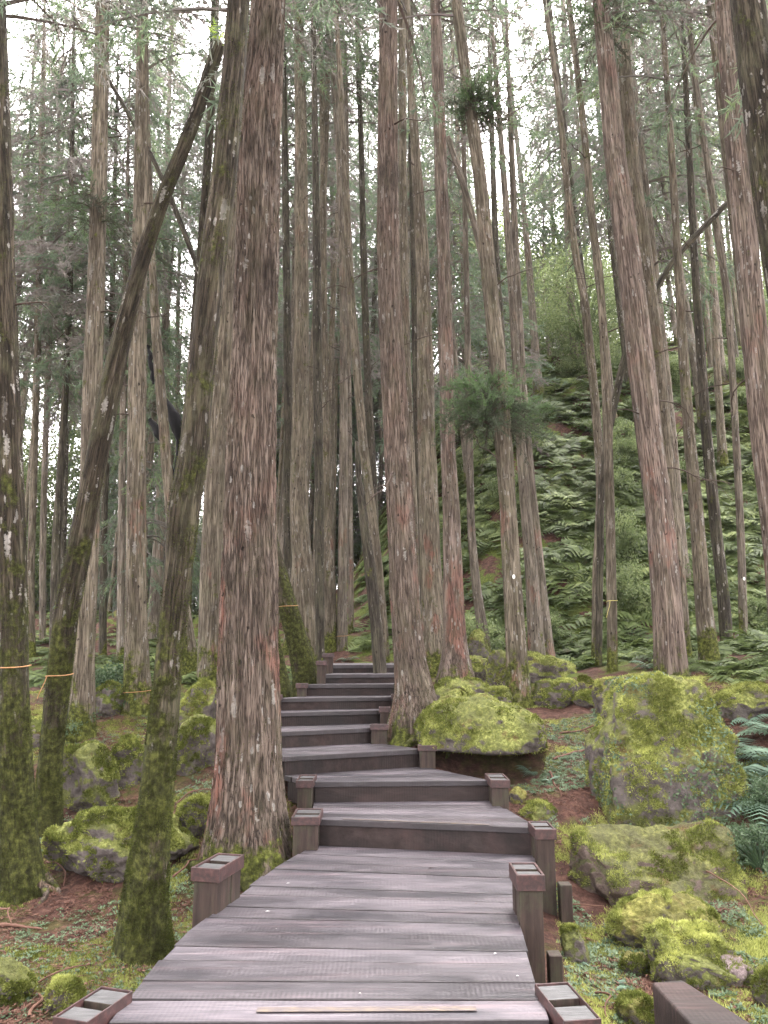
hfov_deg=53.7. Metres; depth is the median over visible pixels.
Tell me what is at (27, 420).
cedar tree
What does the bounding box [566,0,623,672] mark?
cedar tree
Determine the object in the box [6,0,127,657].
cedar tree
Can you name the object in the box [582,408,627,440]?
slope shrub
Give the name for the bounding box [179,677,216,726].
mossy boulder
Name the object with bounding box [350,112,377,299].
cedar tree
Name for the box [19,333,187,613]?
broadleaf tree
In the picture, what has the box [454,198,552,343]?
broadleaf tree
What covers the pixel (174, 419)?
blackened limb
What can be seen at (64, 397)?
cedar tree
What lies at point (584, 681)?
mossy boulder
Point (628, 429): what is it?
slope shrub
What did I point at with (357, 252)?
cedar tree
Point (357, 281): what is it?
cedar tree
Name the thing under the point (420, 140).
cedar tree
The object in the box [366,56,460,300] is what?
cedar tree
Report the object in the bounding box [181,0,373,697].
cedar tree
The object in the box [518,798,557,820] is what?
mossy boulder
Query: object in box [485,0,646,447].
cedar tree
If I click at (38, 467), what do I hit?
cedar tree
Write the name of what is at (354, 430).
broadleaf tree
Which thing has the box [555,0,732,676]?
cedar tree
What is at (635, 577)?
slope shrub
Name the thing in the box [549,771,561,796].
stick
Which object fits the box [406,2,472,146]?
cedar tree
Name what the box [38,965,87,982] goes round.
stick
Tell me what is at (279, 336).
cedar tree
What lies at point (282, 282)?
cedar tree
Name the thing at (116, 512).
cedar tree
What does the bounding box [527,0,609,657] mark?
cedar tree
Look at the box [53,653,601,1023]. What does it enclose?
boardwalk stairway
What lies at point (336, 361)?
cedar tree
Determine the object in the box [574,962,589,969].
fern
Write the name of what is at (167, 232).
cedar tree
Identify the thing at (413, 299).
cedar tree
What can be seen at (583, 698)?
mossy boulder
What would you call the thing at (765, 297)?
broadleaf tree
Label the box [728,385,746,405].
slope shrub
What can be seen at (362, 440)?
cedar tree
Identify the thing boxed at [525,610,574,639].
slope shrub
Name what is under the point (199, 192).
cedar tree
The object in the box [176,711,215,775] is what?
mossy boulder
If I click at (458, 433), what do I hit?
slope shrub
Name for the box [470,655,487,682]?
mossy boulder
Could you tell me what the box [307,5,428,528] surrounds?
cedar tree
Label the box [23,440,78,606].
broadleaf tree
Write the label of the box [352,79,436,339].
cedar tree
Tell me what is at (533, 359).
broadleaf tree
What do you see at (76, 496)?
cedar tree
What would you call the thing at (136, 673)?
cedar tree
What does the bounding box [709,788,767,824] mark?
fern
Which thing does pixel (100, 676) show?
leafy bush
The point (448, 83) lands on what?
cedar tree
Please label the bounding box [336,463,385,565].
broadleaf tree
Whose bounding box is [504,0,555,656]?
cedar tree
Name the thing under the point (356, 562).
broadleaf tree
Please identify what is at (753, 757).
fern
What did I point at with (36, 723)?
mossy boulder
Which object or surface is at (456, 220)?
broadleaf tree
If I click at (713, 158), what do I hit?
cedar tree
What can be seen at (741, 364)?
slope shrub
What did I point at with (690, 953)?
mossy boulder
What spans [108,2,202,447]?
cedar tree
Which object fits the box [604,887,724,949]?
mossy boulder
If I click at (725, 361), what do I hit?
slope shrub
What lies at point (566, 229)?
cedar tree
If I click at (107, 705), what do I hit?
mossy boulder
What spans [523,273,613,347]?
broadleaf tree
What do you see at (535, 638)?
cedar tree
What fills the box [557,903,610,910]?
stick
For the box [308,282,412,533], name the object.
cedar tree
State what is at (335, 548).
cedar tree
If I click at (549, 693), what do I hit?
mossy boulder
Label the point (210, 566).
cedar tree
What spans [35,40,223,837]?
dead tree
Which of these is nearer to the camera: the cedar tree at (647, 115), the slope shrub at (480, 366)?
the slope shrub at (480, 366)
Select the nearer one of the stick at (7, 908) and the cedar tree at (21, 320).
the stick at (7, 908)
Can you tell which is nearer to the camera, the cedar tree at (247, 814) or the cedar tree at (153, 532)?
the cedar tree at (247, 814)
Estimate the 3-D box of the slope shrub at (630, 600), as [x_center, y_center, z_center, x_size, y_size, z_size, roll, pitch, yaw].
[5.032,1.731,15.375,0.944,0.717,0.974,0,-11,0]
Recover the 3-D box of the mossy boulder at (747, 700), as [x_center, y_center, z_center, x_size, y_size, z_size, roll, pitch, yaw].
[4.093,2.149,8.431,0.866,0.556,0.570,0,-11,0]
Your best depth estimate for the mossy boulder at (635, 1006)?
4.01 m
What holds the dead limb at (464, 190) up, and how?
attached to the cedar tree at (455, 660)
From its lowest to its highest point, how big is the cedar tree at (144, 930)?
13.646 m
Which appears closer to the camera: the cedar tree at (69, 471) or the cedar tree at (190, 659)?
the cedar tree at (190, 659)
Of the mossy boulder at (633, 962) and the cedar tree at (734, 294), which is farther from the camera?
the cedar tree at (734, 294)
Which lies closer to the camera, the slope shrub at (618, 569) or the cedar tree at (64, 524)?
the slope shrub at (618, 569)
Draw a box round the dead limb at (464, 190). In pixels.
[446,136,479,261]
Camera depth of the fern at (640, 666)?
11.09 m
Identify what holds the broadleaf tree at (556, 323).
on the ground
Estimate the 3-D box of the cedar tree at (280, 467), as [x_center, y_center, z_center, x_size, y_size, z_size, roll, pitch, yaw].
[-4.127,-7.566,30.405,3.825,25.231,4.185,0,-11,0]
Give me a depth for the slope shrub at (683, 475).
19.38 m
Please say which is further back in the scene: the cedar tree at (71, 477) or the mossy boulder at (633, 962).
the cedar tree at (71, 477)
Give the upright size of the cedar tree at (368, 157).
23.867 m
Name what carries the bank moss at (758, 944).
on the ground
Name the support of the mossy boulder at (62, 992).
on the ground
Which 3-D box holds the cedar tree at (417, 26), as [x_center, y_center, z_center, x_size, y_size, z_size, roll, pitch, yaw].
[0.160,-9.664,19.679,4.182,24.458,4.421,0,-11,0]
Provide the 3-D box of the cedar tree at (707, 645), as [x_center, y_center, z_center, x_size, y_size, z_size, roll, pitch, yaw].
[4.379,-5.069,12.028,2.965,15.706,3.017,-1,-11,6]
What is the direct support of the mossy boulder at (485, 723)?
on the ground
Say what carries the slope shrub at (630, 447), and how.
on the ground
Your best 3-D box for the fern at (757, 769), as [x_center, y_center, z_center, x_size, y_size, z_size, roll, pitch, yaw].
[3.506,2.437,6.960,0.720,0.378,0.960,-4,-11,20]
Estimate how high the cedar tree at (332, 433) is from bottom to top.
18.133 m
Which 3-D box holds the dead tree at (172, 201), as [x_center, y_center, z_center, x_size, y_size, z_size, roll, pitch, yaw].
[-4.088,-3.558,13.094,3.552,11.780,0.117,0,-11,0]
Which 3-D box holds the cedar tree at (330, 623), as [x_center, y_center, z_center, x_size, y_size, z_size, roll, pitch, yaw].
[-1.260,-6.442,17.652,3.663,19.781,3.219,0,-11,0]
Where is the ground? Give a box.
[0,341,767,1023]
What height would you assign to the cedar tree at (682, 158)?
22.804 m
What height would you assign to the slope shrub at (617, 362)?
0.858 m
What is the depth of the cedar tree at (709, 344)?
28.10 m
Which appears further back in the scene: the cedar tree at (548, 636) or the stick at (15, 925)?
the cedar tree at (548, 636)
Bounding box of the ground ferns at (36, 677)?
[29,513,388,687]
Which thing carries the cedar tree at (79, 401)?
on the ground
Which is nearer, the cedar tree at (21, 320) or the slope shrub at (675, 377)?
the slope shrub at (675, 377)
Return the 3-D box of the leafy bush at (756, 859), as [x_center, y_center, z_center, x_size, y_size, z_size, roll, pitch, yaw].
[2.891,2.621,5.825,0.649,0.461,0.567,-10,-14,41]
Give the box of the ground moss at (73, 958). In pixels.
[0,689,293,1000]
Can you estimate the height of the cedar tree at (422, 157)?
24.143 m
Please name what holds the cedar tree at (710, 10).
on the ground
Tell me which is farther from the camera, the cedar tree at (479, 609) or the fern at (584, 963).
the cedar tree at (479, 609)
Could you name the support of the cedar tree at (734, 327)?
on the ground
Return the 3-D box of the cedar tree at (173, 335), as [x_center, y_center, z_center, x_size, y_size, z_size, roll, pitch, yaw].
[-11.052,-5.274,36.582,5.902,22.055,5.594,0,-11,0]
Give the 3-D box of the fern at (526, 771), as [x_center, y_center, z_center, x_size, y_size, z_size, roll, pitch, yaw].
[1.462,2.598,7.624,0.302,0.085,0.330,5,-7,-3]
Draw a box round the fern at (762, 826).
[737,821,767,834]
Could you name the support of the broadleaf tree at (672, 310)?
on the ground
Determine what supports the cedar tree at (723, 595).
on the ground
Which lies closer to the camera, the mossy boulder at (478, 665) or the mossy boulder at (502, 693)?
the mossy boulder at (502, 693)
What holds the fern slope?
on the ground
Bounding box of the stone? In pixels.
[719,954,753,986]
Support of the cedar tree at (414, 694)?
on the ground
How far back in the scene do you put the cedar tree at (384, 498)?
38.96 m
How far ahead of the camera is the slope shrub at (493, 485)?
19.53 m
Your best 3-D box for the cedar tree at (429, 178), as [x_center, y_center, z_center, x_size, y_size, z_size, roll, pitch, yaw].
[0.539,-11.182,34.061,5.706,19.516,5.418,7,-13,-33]
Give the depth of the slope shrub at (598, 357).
29.74 m
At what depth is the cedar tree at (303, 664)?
10.42 m
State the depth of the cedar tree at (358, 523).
37.26 m
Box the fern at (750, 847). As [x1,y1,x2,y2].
[733,836,764,850]
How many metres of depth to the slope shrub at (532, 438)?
21.46 m
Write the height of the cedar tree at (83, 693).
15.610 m
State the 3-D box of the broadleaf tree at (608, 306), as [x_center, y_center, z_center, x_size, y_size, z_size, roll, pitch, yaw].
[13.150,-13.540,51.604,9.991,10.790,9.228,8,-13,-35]
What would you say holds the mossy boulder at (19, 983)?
on the ground
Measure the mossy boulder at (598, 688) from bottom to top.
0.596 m
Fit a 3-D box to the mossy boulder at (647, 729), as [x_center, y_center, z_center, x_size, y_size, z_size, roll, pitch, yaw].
[2.525,2.174,6.907,1.291,1.454,1.010,0,-11,0]
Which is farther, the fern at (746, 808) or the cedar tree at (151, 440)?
the cedar tree at (151, 440)
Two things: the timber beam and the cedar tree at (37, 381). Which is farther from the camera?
the cedar tree at (37, 381)
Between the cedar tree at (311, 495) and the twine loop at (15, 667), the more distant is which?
the cedar tree at (311, 495)
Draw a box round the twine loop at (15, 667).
[0,665,30,667]
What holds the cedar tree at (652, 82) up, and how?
on the ground
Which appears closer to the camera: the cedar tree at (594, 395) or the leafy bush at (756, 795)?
the leafy bush at (756, 795)
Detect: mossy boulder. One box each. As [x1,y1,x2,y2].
[0,956,38,1009]
[31,714,41,747]
[41,804,199,884]
[42,973,87,1014]
[62,740,120,811]
[95,679,123,717]
[110,732,144,789]
[175,792,210,838]
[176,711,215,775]
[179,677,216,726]
[412,692,547,756]
[433,675,489,699]
[440,687,470,696]
[467,629,489,657]
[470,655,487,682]
[484,649,505,685]
[484,685,512,702]
[509,786,526,804]
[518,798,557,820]
[527,651,576,682]
[532,677,577,708]
[558,922,589,966]
[567,818,749,905]
[573,688,593,707]
[576,674,593,689]
[583,670,749,827]
[592,677,611,713]
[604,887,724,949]
[613,987,654,1023]
[617,950,649,974]
[640,916,755,990]
[713,680,767,720]
[749,962,767,1007]
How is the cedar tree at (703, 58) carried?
on the ground
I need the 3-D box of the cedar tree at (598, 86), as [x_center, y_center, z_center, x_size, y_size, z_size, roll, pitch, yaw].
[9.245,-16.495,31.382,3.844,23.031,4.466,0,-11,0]
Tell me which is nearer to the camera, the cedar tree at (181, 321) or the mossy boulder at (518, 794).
the mossy boulder at (518, 794)
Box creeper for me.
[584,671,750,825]
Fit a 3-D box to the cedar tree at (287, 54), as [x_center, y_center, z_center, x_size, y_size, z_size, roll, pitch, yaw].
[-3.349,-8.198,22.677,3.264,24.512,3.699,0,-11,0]
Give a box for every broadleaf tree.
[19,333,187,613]
[23,421,79,597]
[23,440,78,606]
[175,337,355,484]
[192,539,337,611]
[277,489,360,588]
[336,315,436,472]
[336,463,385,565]
[353,140,502,302]
[370,274,477,392]
[431,211,564,359]
[435,276,578,357]
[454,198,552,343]
[490,133,663,326]
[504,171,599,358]
[522,232,620,374]
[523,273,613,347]
[537,246,618,341]
[562,246,619,345]
[583,119,732,345]
[611,220,767,342]
[662,244,733,338]
[674,247,767,341]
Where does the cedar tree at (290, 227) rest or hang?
on the ground
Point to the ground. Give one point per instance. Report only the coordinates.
(470, 763)
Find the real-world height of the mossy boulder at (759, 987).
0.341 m
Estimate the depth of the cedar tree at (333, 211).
24.22 m
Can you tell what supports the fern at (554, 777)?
on the ground
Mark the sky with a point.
(12, 45)
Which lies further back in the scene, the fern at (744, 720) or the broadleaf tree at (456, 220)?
the broadleaf tree at (456, 220)
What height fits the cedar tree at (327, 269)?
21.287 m
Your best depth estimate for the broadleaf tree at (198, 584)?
40.79 m
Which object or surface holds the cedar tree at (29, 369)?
on the ground
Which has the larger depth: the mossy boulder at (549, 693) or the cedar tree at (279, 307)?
the cedar tree at (279, 307)
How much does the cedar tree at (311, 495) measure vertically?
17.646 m
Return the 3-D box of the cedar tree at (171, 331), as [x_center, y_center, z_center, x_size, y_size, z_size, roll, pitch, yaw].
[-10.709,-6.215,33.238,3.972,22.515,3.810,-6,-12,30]
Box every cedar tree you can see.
[0,0,186,907]
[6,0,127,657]
[7,0,119,420]
[9,43,82,429]
[10,0,171,646]
[10,105,41,412]
[11,1,128,643]
[14,70,74,439]
[14,185,30,418]
[15,0,197,661]
[16,0,198,656]
[16,58,84,535]
[16,131,121,578]
[18,228,65,432]
[19,298,42,445]
[19,377,52,510]
[23,419,51,611]
[26,0,223,743]
[27,214,115,610]
[30,276,86,607]
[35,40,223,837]
[35,335,126,613]
[35,406,118,610]
[48,439,114,611]
[54,226,202,625]
[56,0,221,674]
[59,203,127,419]
[63,0,226,716]
[79,0,403,893]
[86,1,200,608]
[97,361,199,612]
[99,325,203,610]
[105,109,132,287]
[106,141,172,614]
[106,146,176,601]
[106,172,174,607]
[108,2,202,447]
[109,376,202,601]
[112,0,379,965]
[115,0,211,640]
[115,114,213,453]
[116,249,188,403]
[148,454,201,583]
[148,511,202,609]
[149,0,318,686]
[150,0,248,615]
[154,44,219,254]
[171,282,190,391]
[173,285,192,390]
[175,22,281,242]
[180,167,309,382]
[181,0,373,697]
[195,16,290,191]
[202,20,308,155]
[209,0,365,696]
[211,2,368,627]
[220,0,319,579]
[224,0,353,659]
[248,0,433,654]
[276,54,328,533]
[276,81,313,440]
[276,107,380,524]
[276,187,338,472]
[276,215,338,619]
[276,281,363,547]
[276,485,357,589]
[277,150,337,418]
[277,170,353,418]
[277,211,309,404]
[278,165,355,341]
[279,189,377,559]
[280,5,407,432]
[280,18,376,601]
[280,23,319,191]
[281,159,377,416]
[283,1,378,652]
[285,7,379,651]
[286,0,460,758]
[287,0,389,662]
[289,17,377,559]
[289,79,376,532]
[303,0,378,666]
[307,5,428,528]
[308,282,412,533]
[308,327,385,564]
[309,136,369,577]
[312,370,385,554]
[323,0,465,608]
[328,99,411,525]
[328,206,379,578]
[337,266,438,492]
[340,0,457,677]
[343,1,450,613]
[349,0,557,708]
[350,0,493,615]
[350,84,377,419]
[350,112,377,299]
[352,31,433,162]
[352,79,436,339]
[352,101,460,328]
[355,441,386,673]
[365,49,456,398]
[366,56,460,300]
[375,130,550,485]
[398,0,537,683]
[398,0,569,652]
[406,1,497,135]
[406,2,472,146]
[406,95,429,265]
[407,18,475,222]
[413,0,472,384]
[413,0,504,421]
[416,0,467,390]
[418,0,562,654]
[419,90,458,232]
[420,18,500,362]
[421,28,472,238]
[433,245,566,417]
[453,0,571,394]
[454,125,501,358]
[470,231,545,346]
[474,0,531,382]
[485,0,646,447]
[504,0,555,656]
[507,0,668,417]
[521,56,565,340]
[526,0,596,369]
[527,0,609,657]
[532,0,714,657]
[537,0,691,386]
[544,70,604,307]
[548,0,767,584]
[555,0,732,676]
[563,0,734,662]
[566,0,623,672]
[566,0,644,126]
[589,2,728,429]
[597,1,733,640]
[602,0,767,618]
[616,0,738,310]
[630,12,674,185]
[633,20,730,249]
[634,0,728,467]
[635,0,767,298]
[635,25,717,304]
[636,5,727,382]
[638,4,721,367]
[642,0,767,146]
[652,15,739,363]
[653,0,767,635]
[680,92,723,320]
[682,49,741,349]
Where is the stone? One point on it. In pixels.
(740, 972)
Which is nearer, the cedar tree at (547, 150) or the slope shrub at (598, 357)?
the slope shrub at (598, 357)
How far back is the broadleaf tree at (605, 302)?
48.76 m
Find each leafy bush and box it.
[65,707,101,739]
[95,657,151,706]
[726,771,767,816]
[727,818,767,878]
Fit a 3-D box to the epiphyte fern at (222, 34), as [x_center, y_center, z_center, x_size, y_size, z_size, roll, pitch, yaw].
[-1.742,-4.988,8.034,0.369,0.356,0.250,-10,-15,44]
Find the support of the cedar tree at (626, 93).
on the ground
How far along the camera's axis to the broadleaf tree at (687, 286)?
51.56 m
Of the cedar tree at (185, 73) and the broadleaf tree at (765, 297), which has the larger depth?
the broadleaf tree at (765, 297)
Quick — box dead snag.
[311,44,375,633]
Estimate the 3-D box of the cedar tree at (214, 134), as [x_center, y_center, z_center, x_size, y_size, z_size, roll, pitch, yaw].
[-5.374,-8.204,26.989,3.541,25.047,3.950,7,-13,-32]
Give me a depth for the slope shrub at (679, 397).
24.14 m
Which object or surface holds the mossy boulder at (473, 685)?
on the ground
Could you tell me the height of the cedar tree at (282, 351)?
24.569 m
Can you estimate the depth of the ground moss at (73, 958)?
4.75 m
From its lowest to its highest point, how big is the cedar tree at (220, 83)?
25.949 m
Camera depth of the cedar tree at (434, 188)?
24.46 m
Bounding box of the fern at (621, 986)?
[606,980,630,991]
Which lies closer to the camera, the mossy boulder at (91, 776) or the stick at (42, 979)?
the stick at (42, 979)
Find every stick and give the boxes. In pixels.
[0,907,11,923]
[0,923,42,929]
[27,992,42,1018]
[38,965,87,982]
[46,861,65,885]
[172,859,196,876]
[176,789,210,803]
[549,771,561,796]
[553,749,582,759]
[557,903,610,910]
[559,725,594,733]
[594,991,611,1017]
[706,870,763,925]
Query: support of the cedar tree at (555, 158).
on the ground
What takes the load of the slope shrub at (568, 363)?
on the ground
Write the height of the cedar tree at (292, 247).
19.885 m
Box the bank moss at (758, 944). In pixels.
[512,671,767,1023]
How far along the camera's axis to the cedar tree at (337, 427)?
38.32 m
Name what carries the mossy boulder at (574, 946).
on the ground
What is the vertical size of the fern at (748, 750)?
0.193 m
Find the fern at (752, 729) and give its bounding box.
[736,721,767,736]
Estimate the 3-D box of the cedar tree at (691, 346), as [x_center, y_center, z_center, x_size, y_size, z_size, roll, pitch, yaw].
[8.802,-12.482,23.836,4.740,20.621,5.899,8,-13,-37]
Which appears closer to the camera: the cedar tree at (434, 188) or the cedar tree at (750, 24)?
the cedar tree at (750, 24)
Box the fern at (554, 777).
[540,773,557,784]
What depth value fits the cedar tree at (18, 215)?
23.46 m
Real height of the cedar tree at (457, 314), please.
11.543 m
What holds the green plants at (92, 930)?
on the ground
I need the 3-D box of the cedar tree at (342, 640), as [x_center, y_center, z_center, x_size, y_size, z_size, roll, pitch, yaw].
[-1.420,-7.329,17.758,3.044,21.667,2.994,-3,-11,14]
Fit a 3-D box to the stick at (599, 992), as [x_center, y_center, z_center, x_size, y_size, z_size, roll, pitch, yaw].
[1.209,2.662,4.136,0.071,0.053,0.286,-1,-11,3]
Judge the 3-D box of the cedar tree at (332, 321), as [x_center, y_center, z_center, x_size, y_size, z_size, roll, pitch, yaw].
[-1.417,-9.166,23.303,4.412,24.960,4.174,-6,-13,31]
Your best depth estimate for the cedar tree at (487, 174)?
49.60 m
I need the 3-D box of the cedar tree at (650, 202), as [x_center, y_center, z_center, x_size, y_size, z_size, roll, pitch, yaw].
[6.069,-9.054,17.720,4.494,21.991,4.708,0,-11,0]
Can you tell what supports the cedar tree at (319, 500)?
on the ground
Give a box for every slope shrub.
[455,421,460,442]
[456,449,486,472]
[460,438,487,449]
[465,610,505,652]
[472,360,487,373]
[482,469,518,498]
[512,418,547,447]
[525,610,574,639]
[554,354,587,377]
[576,508,647,565]
[579,342,615,368]
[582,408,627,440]
[586,561,648,589]
[589,551,651,613]
[593,463,640,491]
[609,344,621,360]
[611,357,619,367]
[613,419,635,442]
[613,437,637,463]
[617,581,650,609]
[619,433,635,450]
[625,393,631,411]
[669,353,691,384]
[673,387,709,404]
[679,456,704,483]
[706,348,727,367]
[708,368,736,389]
[724,352,744,379]
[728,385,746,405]
[735,593,766,619]
[743,462,754,485]
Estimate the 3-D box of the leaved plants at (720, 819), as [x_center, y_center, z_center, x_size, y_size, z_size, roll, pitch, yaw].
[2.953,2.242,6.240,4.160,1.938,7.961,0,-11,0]
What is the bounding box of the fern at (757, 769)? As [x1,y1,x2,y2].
[742,761,767,783]
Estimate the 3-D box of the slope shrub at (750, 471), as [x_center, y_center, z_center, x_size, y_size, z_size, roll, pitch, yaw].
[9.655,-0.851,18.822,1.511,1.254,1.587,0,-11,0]
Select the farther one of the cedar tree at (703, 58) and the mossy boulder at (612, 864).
the cedar tree at (703, 58)
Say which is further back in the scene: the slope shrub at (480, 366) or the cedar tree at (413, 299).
the slope shrub at (480, 366)
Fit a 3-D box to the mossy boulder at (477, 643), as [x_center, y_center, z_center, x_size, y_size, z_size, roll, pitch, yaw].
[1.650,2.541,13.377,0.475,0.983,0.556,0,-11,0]
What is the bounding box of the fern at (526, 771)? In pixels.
[517,765,537,776]
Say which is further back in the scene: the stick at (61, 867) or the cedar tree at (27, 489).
the cedar tree at (27, 489)
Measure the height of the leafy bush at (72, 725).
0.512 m
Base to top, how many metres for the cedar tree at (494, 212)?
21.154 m
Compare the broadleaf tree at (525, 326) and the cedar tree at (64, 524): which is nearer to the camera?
the cedar tree at (64, 524)
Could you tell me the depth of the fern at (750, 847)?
5.96 m
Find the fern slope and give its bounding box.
[346,336,767,685]
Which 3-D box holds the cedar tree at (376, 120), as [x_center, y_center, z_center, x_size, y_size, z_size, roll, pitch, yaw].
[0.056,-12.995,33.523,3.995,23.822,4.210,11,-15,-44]
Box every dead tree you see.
[70,12,198,275]
[595,201,726,665]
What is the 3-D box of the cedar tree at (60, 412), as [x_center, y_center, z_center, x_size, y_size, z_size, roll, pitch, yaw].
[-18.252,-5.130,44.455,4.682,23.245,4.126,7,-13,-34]
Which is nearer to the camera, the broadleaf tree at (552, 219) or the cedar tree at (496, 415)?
the cedar tree at (496, 415)
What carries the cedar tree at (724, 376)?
on the ground
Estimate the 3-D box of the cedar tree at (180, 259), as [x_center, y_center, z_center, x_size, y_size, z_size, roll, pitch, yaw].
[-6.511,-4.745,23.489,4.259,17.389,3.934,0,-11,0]
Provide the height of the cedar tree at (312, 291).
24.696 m
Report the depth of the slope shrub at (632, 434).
21.09 m
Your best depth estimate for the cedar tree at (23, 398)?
33.72 m
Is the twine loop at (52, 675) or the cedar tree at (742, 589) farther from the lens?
the cedar tree at (742, 589)
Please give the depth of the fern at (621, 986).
4.43 m
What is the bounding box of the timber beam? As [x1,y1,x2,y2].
[653,980,749,1023]
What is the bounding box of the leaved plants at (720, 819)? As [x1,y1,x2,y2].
[510,664,767,1023]
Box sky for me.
[6,0,761,594]
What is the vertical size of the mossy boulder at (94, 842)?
0.681 m
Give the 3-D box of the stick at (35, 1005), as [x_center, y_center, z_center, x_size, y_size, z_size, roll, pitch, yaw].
[-1.853,2.628,4.044,0.050,0.033,0.251,2,-11,-10]
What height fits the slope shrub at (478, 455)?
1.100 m
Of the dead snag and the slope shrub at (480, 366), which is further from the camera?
the slope shrub at (480, 366)
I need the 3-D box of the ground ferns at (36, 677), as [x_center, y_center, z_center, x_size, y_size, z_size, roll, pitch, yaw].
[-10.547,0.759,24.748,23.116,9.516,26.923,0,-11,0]
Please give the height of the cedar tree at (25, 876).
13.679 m
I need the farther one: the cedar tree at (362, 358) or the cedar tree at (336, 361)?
the cedar tree at (362, 358)
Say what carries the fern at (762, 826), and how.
on the ground
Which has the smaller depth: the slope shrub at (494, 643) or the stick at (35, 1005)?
the stick at (35, 1005)
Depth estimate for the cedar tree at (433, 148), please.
45.67 m
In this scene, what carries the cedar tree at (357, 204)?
on the ground
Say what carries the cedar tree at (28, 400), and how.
on the ground
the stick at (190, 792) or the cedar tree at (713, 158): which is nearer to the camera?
the stick at (190, 792)
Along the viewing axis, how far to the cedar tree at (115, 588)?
37.37 m
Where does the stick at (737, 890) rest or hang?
on the mossy boulder at (612, 864)
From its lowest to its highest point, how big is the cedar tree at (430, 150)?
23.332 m
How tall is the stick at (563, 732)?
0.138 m
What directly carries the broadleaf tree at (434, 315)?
on the ground
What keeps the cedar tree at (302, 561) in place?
on the ground
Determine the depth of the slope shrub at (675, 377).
25.91 m
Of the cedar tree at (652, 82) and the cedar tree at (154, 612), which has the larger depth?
the cedar tree at (652, 82)
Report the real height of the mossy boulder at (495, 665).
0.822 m
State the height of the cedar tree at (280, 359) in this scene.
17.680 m
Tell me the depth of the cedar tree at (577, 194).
44.86 m
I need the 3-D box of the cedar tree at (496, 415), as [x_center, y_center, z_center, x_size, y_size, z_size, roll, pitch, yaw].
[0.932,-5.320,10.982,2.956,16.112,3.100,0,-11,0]
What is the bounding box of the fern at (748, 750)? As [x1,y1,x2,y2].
[735,738,767,759]
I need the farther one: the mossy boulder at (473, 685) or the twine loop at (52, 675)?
the mossy boulder at (473, 685)
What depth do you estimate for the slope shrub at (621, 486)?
18.94 m
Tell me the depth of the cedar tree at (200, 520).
43.29 m
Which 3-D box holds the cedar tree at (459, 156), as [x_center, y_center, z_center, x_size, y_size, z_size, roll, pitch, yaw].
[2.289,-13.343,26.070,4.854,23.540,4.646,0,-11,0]
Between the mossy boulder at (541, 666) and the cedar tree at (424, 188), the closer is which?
the mossy boulder at (541, 666)
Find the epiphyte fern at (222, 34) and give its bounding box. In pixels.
[205,18,224,38]
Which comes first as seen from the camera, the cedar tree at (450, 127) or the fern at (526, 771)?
the fern at (526, 771)
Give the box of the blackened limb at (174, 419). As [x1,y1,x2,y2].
[147,345,181,477]
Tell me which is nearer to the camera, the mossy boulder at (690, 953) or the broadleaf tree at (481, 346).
the mossy boulder at (690, 953)
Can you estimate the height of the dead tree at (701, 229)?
8.069 m
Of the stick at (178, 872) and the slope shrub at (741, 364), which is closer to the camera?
the stick at (178, 872)
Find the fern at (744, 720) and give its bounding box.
[729,714,767,727]
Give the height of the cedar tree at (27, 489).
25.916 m
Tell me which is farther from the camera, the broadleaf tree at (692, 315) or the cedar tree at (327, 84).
the broadleaf tree at (692, 315)
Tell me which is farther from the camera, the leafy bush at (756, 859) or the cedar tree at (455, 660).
the cedar tree at (455, 660)
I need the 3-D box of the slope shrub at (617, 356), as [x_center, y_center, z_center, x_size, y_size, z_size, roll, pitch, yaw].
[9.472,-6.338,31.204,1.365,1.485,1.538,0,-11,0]
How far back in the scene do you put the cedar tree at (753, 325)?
9.25 m
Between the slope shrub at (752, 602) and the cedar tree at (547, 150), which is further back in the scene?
the cedar tree at (547, 150)
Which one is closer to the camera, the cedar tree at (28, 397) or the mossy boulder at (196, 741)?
the mossy boulder at (196, 741)
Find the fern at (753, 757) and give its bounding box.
[737,747,767,764]
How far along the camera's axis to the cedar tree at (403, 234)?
16.32 m
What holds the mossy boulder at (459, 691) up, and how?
on the ground
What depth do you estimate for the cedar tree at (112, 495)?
32.86 m
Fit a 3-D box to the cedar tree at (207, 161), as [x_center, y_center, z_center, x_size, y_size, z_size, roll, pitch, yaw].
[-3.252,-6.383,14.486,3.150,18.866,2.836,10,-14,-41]
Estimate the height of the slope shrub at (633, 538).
1.918 m
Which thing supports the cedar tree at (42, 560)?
on the ground
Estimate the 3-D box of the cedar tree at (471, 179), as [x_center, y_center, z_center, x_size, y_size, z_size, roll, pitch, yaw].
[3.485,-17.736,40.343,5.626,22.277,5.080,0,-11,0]
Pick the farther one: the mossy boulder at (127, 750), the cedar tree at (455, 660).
the cedar tree at (455, 660)
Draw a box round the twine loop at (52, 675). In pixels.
[37,673,73,698]
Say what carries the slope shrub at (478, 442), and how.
on the ground
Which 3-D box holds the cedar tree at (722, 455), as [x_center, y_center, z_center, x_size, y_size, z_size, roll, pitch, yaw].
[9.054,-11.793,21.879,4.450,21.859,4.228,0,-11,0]
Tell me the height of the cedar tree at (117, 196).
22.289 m
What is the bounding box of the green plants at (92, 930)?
[0,682,213,1023]
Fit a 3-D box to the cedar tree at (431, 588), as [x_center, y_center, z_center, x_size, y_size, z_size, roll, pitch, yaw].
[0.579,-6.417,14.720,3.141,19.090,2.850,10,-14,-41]
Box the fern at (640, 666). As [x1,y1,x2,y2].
[631,660,652,669]

